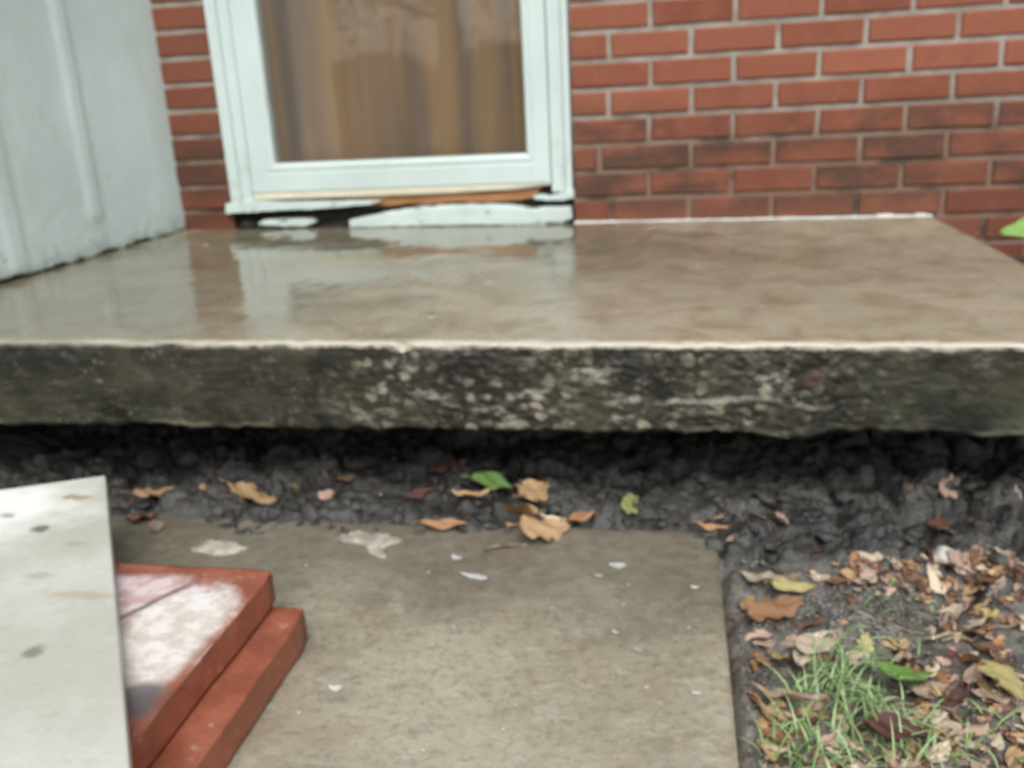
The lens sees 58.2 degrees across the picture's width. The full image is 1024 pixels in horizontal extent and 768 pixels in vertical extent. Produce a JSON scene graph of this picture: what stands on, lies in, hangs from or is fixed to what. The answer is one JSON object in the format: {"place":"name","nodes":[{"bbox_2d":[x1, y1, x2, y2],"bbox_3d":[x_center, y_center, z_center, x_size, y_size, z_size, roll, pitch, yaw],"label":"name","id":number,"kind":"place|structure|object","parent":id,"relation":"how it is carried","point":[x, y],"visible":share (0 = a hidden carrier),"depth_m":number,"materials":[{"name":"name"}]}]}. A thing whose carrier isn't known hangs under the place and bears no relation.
{"place":"outdoors","nodes":[
{"label":"outdoors","id":0,"kind":"place"},
{"bbox_2d":[111,515,738,767],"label":"path","id":1,"kind":"structure","parent":0,"point":[570,675],"depth_m":1.02,"materials":[{"name":"concrete"}]},
{"bbox_2d":[126,512,160,520],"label":"fallen leaf","id":2,"kind":"object","parent":1,"relation":"on","point":[150,515],"visible":1,"depth_m":1.37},
{"bbox_2d":[148,520,163,531],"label":"fallen leaf","id":3,"kind":"object","parent":1,"relation":"on","point":[155,525],"visible":1,"depth_m":1.33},
{"bbox_2d":[191,539,247,555],"bbox_3d":[-0.406,0.227,1.280,0.087,0.007,0.047,2,18,17],"label":"mortar crust","id":4,"kind":"object","parent":1,"relation":"on","point":[213,547],"visible":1,"depth_m":1.27},
{"bbox_2d":[149,607,307,767],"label":"paving stone","id":5,"kind":"object","parent":1,"relation":"on","point":[214,728],"visible":0.36,"depth_m":0.90,"materials":[{"name":"brick"}]},
{"bbox_2d":[115,563,275,767],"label":"paving stone","id":6,"kind":"object","parent":5,"relation":"on","point":[187,632],"visible":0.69,"depth_m":0.92,"materials":[{"name":"brick"}]},
{"bbox_2d":[0,476,132,767],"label":"plank","id":7,"kind":"object","parent":6,"relation":"on","point":[63,699],"visible":1,"depth_m":0.88,"materials":[{"name":"wood"}]},
{"bbox_2d":[336,530,402,557],"bbox_3d":[-0.194,0.216,1.278,0.116,0.007,0.062,12,23,40],"label":"mortar crust","id":8,"kind":"object","parent":1,"relation":"on","point":[377,543],"visible":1,"depth_m":1.27},
{"bbox_2d":[411,518,466,529],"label":"fallen leaf","id":9,"kind":"object","parent":1,"relation":"on","point":[445,523],"visible":1,"depth_m":1.29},
{"bbox_2d":[460,572,486,579],"bbox_3d":[-0.049,0.242,1.165,0.042,0.002,0.012,7,20,29],"label":"paint chip","id":10,"kind":"object","parent":1,"relation":"on","point":[477,576],"visible":1,"depth_m":1.16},
{"bbox_2d":[484,543,528,549],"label":"twig","id":11,"kind":"object","parent":1,"relation":"on","point":[509,544],"visible":1,"depth_m":1.23,"materials":[{"name":"wood"}]},
{"bbox_2d":[506,515,569,540],"bbox_3d":[0.035,0.194,1.244,0.105,0.014,0.052,7,33,-33],"label":"fallen leaf","id":12,"kind":"object","parent":1,"relation":"on","point":[545,529],"visible":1,"depth_m":1.25,"materials":[{"name":"plant"}]},
{"bbox_2d":[689,520,727,529],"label":"fallen leaf","id":13,"kind":"object","parent":1,"relation":"on","point":[710,526],"visible":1,"depth_m":1.24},
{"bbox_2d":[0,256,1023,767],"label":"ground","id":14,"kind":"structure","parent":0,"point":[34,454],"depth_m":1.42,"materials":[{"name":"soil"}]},
{"bbox_2d":[120,487,174,496],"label":"fallen leaf","id":15,"kind":"object","parent":14,"relation":"on","point":[145,492],"visible":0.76,"depth_m":1.44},
{"bbox_2d":[218,477,276,503],"bbox_3d":[-0.427,0.174,1.478,0.099,0.016,0.050,21,21,-4],"label":"fallen leaf","id":16,"kind":"object","parent":14,"relation":"on","point":[245,490],"visible":1,"depth_m":1.48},
{"bbox_2d":[316,490,333,499],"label":"fallen leaf","id":17,"kind":"object","parent":14,"relation":"on","point":[325,494],"visible":1,"depth_m":1.47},
{"bbox_2d":[401,487,435,499],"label":"fallen leaf","id":18,"kind":"object","parent":14,"relation":"on","point":[416,493],"visible":1,"depth_m":1.43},
{"bbox_2d":[424,458,465,472],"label":"fallen leaf","id":19,"kind":"object","parent":14,"relation":"on","point":[445,466],"visible":0.99,"depth_m":1.52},
{"bbox_2d":[452,488,497,496],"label":"fallen leaf","id":20,"kind":"object","parent":14,"relation":"on","point":[465,493],"visible":1,"depth_m":1.39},
{"bbox_2d":[462,471,512,488],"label":"fallen leaf","id":21,"kind":"object","parent":14,"relation":"on","point":[491,479],"visible":0.99,"depth_m":1.45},
{"bbox_2d":[0,0,1023,284],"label":"brick house","id":22,"kind":"structure","parent":14,"relation":"on","point":[126,122],"depth_m":2.31,"materials":[{"name":"red brick"}]},
{"bbox_2d":[227,0,551,199],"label":"storm door","id":23,"kind":"structure","parent":22,"relation":"in","point":[340,98],"depth_m":2.41,"materials":[{"name":"white metal"}]},
{"bbox_2d":[0,216,1023,438],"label":"porch slab","id":24,"kind":"structure","parent":14,"relation":"on","point":[795,328],"depth_m":1.42,"materials":[{"name":"concrete"}]},
{"bbox_2d":[502,502,546,519],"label":"fallen leaf","id":25,"kind":"object","parent":14,"relation":"on","point":[525,509],"visible":0.9,"depth_m":1.27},
{"bbox_2d":[513,479,548,503],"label":"fallen leaf","id":26,"kind":"object","parent":14,"relation":"on","point":[532,489],"visible":1,"depth_m":1.34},
{"bbox_2d":[541,513,565,521],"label":"fallen leaf","id":27,"kind":"object","parent":14,"relation":"on","point":[543,516],"visible":0.59,"depth_m":1.29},
{"bbox_2d":[92,435,1023,565],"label":"mud clods","id":28,"kind":"object","parent":14,"relation":"on","point":[771,498],"visible":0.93,"depth_m":1.35,"materials":[{"name":"soil"}]},
{"bbox_2d":[566,509,600,520],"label":"fallen leaf","id":29,"kind":"object","parent":14,"relation":"on","point":[581,516],"visible":1,"depth_m":1.29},
{"bbox_2d":[621,493,638,514],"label":"fallen leaf","id":30,"kind":"object","parent":14,"relation":"on","point":[629,499],"visible":1,"depth_m":1.35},
{"bbox_2d":[740,595,756,611],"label":"fallen leaf","id":31,"kind":"object","parent":14,"relation":"on","point":[746,600],"visible":0.86,"depth_m":1.13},
{"bbox_2d":[726,509,782,540],"bbox_3d":[0.334,0.190,1.287,0.009,0.035,0.122,-11,19,-24],"label":"twig","id":32,"kind":"object","parent":14,"relation":"on","point":[749,514],"visible":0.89,"depth_m":1.27,"materials":[{"name":"wood"}]},
{"bbox_2d":[745,629,772,640],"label":"fallen leaf","id":33,"kind":"object","parent":14,"relation":"on","point":[757,634],"visible":1,"depth_m":1.06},
{"bbox_2d":[746,649,776,664],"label":"fallen leaf","id":34,"kind":"object","parent":14,"relation":"on","point":[760,657],"visible":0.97,"depth_m":1.03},
{"bbox_2d":[752,640,777,646],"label":"fallen leaf","id":35,"kind":"object","parent":14,"relation":"on","point":[768,644],"visible":1,"depth_m":1.05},
{"bbox_2d":[756,742,775,760],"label":"fallen leaf","id":36,"kind":"object","parent":14,"relation":"on","point":[767,752],"visible":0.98,"depth_m":0.88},
{"bbox_2d":[755,693,777,727],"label":"fallen leaf","id":37,"kind":"object","parent":14,"relation":"on","point":[763,709],"visible":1,"depth_m":0.91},
{"bbox_2d":[730,595,803,621],"bbox_3d":[0.306,0.271,1.100,0.090,0.011,0.045,-15,26,2],"label":"fallen leaf","id":38,"kind":"object","parent":14,"relation":"on","point":[779,608],"visible":1,"depth_m":1.10,"materials":[{"name":"plant"}]},
{"bbox_2d":[740,571,794,581],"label":"fallen leaf","id":39,"kind":"object","parent":14,"relation":"on","point":[769,576],"visible":0.99,"depth_m":1.15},
{"bbox_2d":[754,739,787,751],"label":"fallen leaf","id":40,"kind":"object","parent":14,"relation":"on","point":[773,748],"visible":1,"depth_m":0.88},
{"bbox_2d":[764,739,783,759],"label":"fallen leaf","id":41,"kind":"object","parent":14,"relation":"on","point":[768,743],"visible":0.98,"depth_m":0.88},
{"bbox_2d":[766,706,791,721],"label":"fallen leaf","id":42,"kind":"object","parent":14,"relation":"on","point":[771,711],"visible":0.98,"depth_m":0.92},
{"bbox_2d":[760,727,800,742],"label":"fallen leaf","id":43,"kind":"object","parent":14,"relation":"on","point":[780,735],"visible":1,"depth_m":0.89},
{"bbox_2d":[752,681,828,700],"bbox_3d":[0.286,0.318,0.943,0.081,0.014,0.020,-2,-4,35],"label":"fallen leaf","id":44,"kind":"object","parent":14,"relation":"on","point":[796,695],"visible":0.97,"depth_m":0.94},
{"bbox_2d":[764,577,816,591],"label":"fallen leaf","id":45,"kind":"object","parent":14,"relation":"on","point":[785,584],"visible":1,"depth_m":1.13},
{"bbox_2d":[780,632,805,649],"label":"fallen leaf","id":46,"kind":"object","parent":14,"relation":"on","point":[792,638],"visible":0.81,"depth_m":1.04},
{"bbox_2d":[793,648,811,666],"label":"fallen leaf","id":47,"kind":"object","parent":14,"relation":"on","point":[800,660],"visible":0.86,"depth_m":0.99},
{"bbox_2d":[792,713,828,724],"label":"fallen leaf","id":48,"kind":"object","parent":14,"relation":"on","point":[813,720],"visible":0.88,"depth_m":0.91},
{"bbox_2d":[787,635,836,653],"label":"fallen leaf","id":49,"kind":"object","parent":14,"relation":"on","point":[803,643],"visible":0.97,"depth_m":1.00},
{"bbox_2d":[796,613,829,628],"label":"fallen leaf","id":50,"kind":"object","parent":14,"relation":"on","point":[812,623],"visible":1,"depth_m":1.06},
{"bbox_2d":[804,699,821,711],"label":"fallen leaf","id":51,"kind":"object","parent":14,"relation":"on","point":[817,706],"visible":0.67,"depth_m":0.94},
{"bbox_2d":[798,629,835,637],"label":"fallen leaf","id":52,"kind":"object","parent":14,"relation":"on","point":[825,632],"visible":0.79,"depth_m":1.04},
{"bbox_2d":[807,572,830,580],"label":"fallen leaf","id":53,"kind":"object","parent":14,"relation":"on","point":[813,575],"visible":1,"depth_m":1.15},
{"bbox_2d":[814,731,836,747],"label":"fallen leaf","id":54,"kind":"object","parent":14,"relation":"on","point":[830,740],"visible":0.89,"depth_m":0.88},
{"bbox_2d":[825,574,853,583],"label":"fallen leaf","id":55,"kind":"object","parent":14,"relation":"on","point":[835,579],"visible":1,"depth_m":1.15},
{"bbox_2d":[825,728,863,746],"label":"fallen leaf","id":56,"kind":"object","parent":14,"relation":"on","point":[857,741],"visible":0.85,"depth_m":0.89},
{"bbox_2d":[837,568,861,578],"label":"fallen leaf","id":57,"kind":"object","parent":14,"relation":"on","point":[847,573],"visible":1,"depth_m":1.16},
{"bbox_2d":[845,650,859,664],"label":"fallen leaf","id":58,"kind":"object","parent":14,"relation":"on","point":[853,661],"visible":0.77,"depth_m":1.00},
{"bbox_2d":[849,547,857,568],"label":"fallen leaf","id":59,"kind":"object","parent":14,"relation":"on","point":[853,556],"visible":1,"depth_m":1.19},
{"bbox_2d":[847,757,875,767],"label":"fallen leaf","id":60,"kind":"object","parent":14,"relation":"on","point":[860,764],"visible":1,"depth_m":0.84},
{"bbox_2d":[846,561,877,572],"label":"fallen leaf","id":61,"kind":"object","parent":14,"relation":"on","point":[863,568],"visible":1,"depth_m":1.17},
{"bbox_2d":[856,632,874,659],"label":"fallen leaf","id":62,"kind":"object","parent":14,"relation":"on","point":[870,646],"visible":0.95,"depth_m":1.02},
{"bbox_2d":[859,570,879,579],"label":"fallen leaf","id":63,"kind":"object","parent":14,"relation":"on","point":[866,574],"visible":1,"depth_m":1.15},
{"bbox_2d":[856,551,889,561],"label":"fallen leaf","id":64,"kind":"object","parent":14,"relation":"on","point":[871,557],"visible":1,"depth_m":1.18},
{"bbox_2d":[729,541,1023,767],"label":"soil","id":65,"kind":"structure","parent":14,"relation":"on","point":[845,613],"depth_m":1.07,"materials":[{"name":"soil"}]},
{"bbox_2d":[736,575,1023,767],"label":"grass","id":66,"kind":"structure","parent":14,"relation":"on","point":[840,678],"depth_m":0.91,"materials":[{"name":"plant"}]},
{"bbox_2d":[750,557,1023,767],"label":"leaf litter","id":67,"kind":"object","parent":14,"relation":"on","point":[999,641],"visible":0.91,"depth_m":0.95,"materials":[{"name":"plant"}]},
{"bbox_2d":[947,550,980,573],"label":"fallen leaf","id":68,"kind":"object","parent":67,"relation":"on","point":[955,556],"visible":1,"depth_m":1.16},
{"bbox_2d":[961,549,980,563],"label":"fallen leaf","id":69,"kind":"object","parent":68,"relation":"on","point":[973,554],"visible":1,"depth_m":1.16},
{"bbox_2d":[993,573,1006,591],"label":"fallen leaf","id":70,"kind":"object","parent":67,"relation":"on","point":[1002,580],"visible":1,"depth_m":1.12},
{"bbox_2d":[851,608,923,634],"bbox_3d":[0.433,0.274,1.063,0.081,0.014,0.006,8,21,32],"label":"twig","id":71,"kind":"object","parent":14,"relation":"on","point":[872,618],"visible":0.97,"depth_m":1.07,"materials":[{"name":"wood"}]},
{"bbox_2d":[853,712,932,739],"bbox_3d":[0.361,0.327,0.875,0.075,0.011,0.034,7,19,2],"label":"fallen leaf","id":72,"kind":"object","parent":14,"relation":"on","point":[882,725],"visible":1,"depth_m":0.88,"materials":[{"name":"plant"}]},
{"bbox_2d":[886,746,900,767],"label":"fallen leaf","id":73,"kind":"object","parent":14,"relation":"on","point":[892,762],"visible":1,"depth_m":0.85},
{"bbox_2d":[899,634,909,650],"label":"fallen leaf","id":74,"kind":"object","parent":14,"relation":"on","point":[905,644],"visible":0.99,"depth_m":1.03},
{"bbox_2d":[895,651,914,662],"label":"fallen leaf","id":75,"kind":"object","parent":14,"relation":"on","point":[907,655],"visible":0.99,"depth_m":1.00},
{"bbox_2d":[878,658,933,681],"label":"fallen leaf","id":76,"kind":"object","parent":14,"relation":"on","point":[899,672],"visible":1,"depth_m":0.93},
{"bbox_2d":[902,564,917,585],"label":"fallen leaf","id":77,"kind":"object","parent":14,"relation":"on","point":[912,576],"visible":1,"depth_m":1.14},
{"bbox_2d":[896,759,926,767],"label":"fallen leaf","id":78,"kind":"object","parent":14,"relation":"on","point":[914,764],"visible":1,"depth_m":0.84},
{"bbox_2d":[904,737,921,767],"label":"fallen leaf","id":79,"kind":"object","parent":14,"relation":"on","point":[916,748],"visible":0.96,"depth_m":0.87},
{"bbox_2d":[915,580,933,596],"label":"fallen leaf","id":80,"kind":"object","parent":14,"relation":"on","point":[922,588],"visible":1,"depth_m":1.13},
{"bbox_2d":[919,578,932,604],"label":"fallen leaf","id":81,"kind":"object","parent":14,"relation":"on","point":[928,590],"visible":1,"depth_m":1.13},
{"bbox_2d":[905,681,948,698],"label":"fallen leaf","id":82,"kind":"object","parent":14,"relation":"on","point":[926,686],"visible":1,"depth_m":0.92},
{"bbox_2d":[928,735,938,765],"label":"fallen leaf","id":83,"kind":"object","parent":14,"relation":"on","point":[934,758],"visible":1,"depth_m":0.85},
{"bbox_2d":[928,740,950,766],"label":"fallen leaf","id":84,"kind":"object","parent":83,"relation":"on","point":[942,750],"visible":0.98,"depth_m":0.85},
{"bbox_2d":[927,567,947,599],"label":"fallen leaf","id":85,"kind":"object","parent":14,"relation":"on","point":[935,583],"visible":1,"depth_m":1.13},
{"bbox_2d":[922,728,952,746],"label":"fallen leaf","id":86,"kind":"object","parent":14,"relation":"on","point":[942,735],"visible":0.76,"depth_m":0.88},
{"bbox_2d":[926,515,950,530],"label":"fallen leaf","id":87,"kind":"object","parent":14,"relation":"on","point":[937,523],"visible":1,"depth_m":1.22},
{"bbox_2d":[929,708,947,726],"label":"fallen leaf","id":88,"kind":"object","parent":14,"relation":"on","point":[941,717],"visible":0.92,"depth_m":0.90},
{"bbox_2d":[933,545,953,564],"bbox_3d":[0.557,0.221,1.185,0.031,0.025,0.029,0,18,10],"label":"pebble","id":89,"kind":"object","parent":14,"relation":"on","point":[941,551],"visible":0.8,"depth_m":1.18,"materials":[{"name":"stone"}]},
{"bbox_2d":[925,631,961,638],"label":"fallen leaf","id":90,"kind":"object","parent":14,"relation":"on","point":[947,633],"visible":1,"depth_m":1.01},
{"bbox_2d":[939,603,947,627],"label":"fallen leaf","id":91,"kind":"object","parent":14,"relation":"on","point":[945,619],"visible":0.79,"depth_m":1.11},
{"bbox_2d":[935,473,960,497],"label":"fallen leaf","id":92,"kind":"object","parent":14,"relation":"on","point":[944,491],"visible":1,"depth_m":1.32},
{"bbox_2d":[929,720,969,736],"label":"fallen leaf","id":93,"kind":"object","parent":14,"relation":"on","point":[955,726],"visible":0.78,"depth_m":0.89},
{"bbox_2d":[935,604,964,612],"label":"fallen leaf","id":94,"kind":"object","parent":14,"relation":"on","point":[952,608],"visible":1,"depth_m":1.12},
{"bbox_2d":[941,681,973,707],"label":"fallen leaf","id":95,"kind":"object","parent":14,"relation":"on","point":[962,692],"visible":1,"depth_m":0.91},
{"bbox_2d":[949,756,972,766],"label":"fallen leaf","id":96,"kind":"object","parent":14,"relation":"on","point":[960,760],"visible":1,"depth_m":0.84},
{"bbox_2d":[945,648,980,662],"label":"fallen leaf","id":97,"kind":"object","parent":14,"relation":"on","point":[968,657],"visible":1,"depth_m":0.97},
{"bbox_2d":[947,736,980,747],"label":"fallen leaf","id":98,"kind":"object","parent":14,"relation":"on","point":[972,744],"visible":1,"depth_m":0.86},
{"bbox_2d":[953,616,986,627],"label":"fallen leaf","id":99,"kind":"object","parent":14,"relation":"on","point":[976,622],"visible":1,"depth_m":1.04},
{"bbox_2d":[942,623,999,634],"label":"fallen leaf","id":100,"kind":"object","parent":14,"relation":"on","point":[981,630],"visible":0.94,"depth_m":1.03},
{"bbox_2d":[963,662,981,687],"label":"fallen leaf","id":101,"kind":"object","parent":14,"relation":"on","point":[972,673],"visible":0.96,"depth_m":0.93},
{"bbox_2d":[964,570,984,594],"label":"fallen leaf","id":102,"kind":"object","parent":14,"relation":"on","point":[967,589],"visible":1,"depth_m":1.15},
{"bbox_2d":[963,557,978,589],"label":"fallen leaf","id":103,"kind":"object","parent":102,"relation":"on","point":[972,568],"visible":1,"depth_m":1.15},
{"bbox_2d":[958,713,993,736],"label":"fallen leaf","id":104,"kind":"object","parent":14,"relation":"on","point":[977,729],"visible":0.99,"depth_m":0.87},
{"bbox_2d":[968,757,986,767],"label":"fallen leaf","id":105,"kind":"object","parent":14,"relation":"on","point":[976,764],"visible":1,"depth_m":0.83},
{"bbox_2d":[940,622,1020,642],"bbox_3d":[0.525,0.279,1.030,0.110,0.016,0.006,-9,18,-17],"label":"twig","id":106,"kind":"object","parent":14,"relation":"on","point":[951,637],"visible":0.97,"depth_m":1.03,"materials":[{"name":"wood"}]},
{"bbox_2d":[963,602,1006,618],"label":"fallen leaf","id":107,"kind":"object","parent":14,"relation":"on","point":[982,612],"visible":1,"depth_m":1.08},
{"bbox_2d":[968,573,1003,583],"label":"fallen leaf","id":108,"kind":"object","parent":14,"relation":"on","point":[988,579],"visible":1,"depth_m":1.13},
{"bbox_2d":[976,677,996,693],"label":"fallen leaf","id":109,"kind":"object","parent":14,"relation":"on","point":[983,684],"visible":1,"depth_m":0.91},
{"bbox_2d":[980,607,998,618],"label":"fallen leaf","id":110,"kind":"object","parent":14,"relation":"on","point":[988,614],"visible":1,"depth_m":1.07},
{"bbox_2d":[971,689,1017,702],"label":"fallen leaf","id":111,"kind":"object","parent":14,"relation":"on","point":[978,692],"visible":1,"depth_m":0.90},
{"bbox_2d":[971,642,1017,656],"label":"fallen leaf","id":112,"kind":"object","parent":14,"relation":"on","point":[985,646],"visible":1,"depth_m":1.00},
{"bbox_2d":[991,733,1004,749],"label":"fallen leaf","id":113,"kind":"object","parent":14,"relation":"on","point":[998,743],"visible":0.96,"depth_m":0.86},
{"bbox_2d":[994,565,1004,576],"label":"fallen leaf","id":114,"kind":"object","parent":14,"relation":"on","point":[998,568],"visible":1,"depth_m":1.13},
{"bbox_2d":[976,659,1023,701],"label":"fallen leaf","id":115,"kind":"object","parent":14,"relation":"on","point":[1007,679],"visible":1,"depth_m":0.91,"materials":[{"name":"plant"}]},
{"bbox_2d":[1000,217,1023,236],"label":"leafy plant","id":116,"kind":"object","parent":14,"relation":"on","point":[1016,228],"visible":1,"depth_m":2.07,"materials":[{"name":"green plant"}]},
{"bbox_2d":[1005,741,1022,767],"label":"fallen leaf","id":117,"kind":"object","parent":14,"relation":"on","point":[1010,753],"visible":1,"depth_m":0.84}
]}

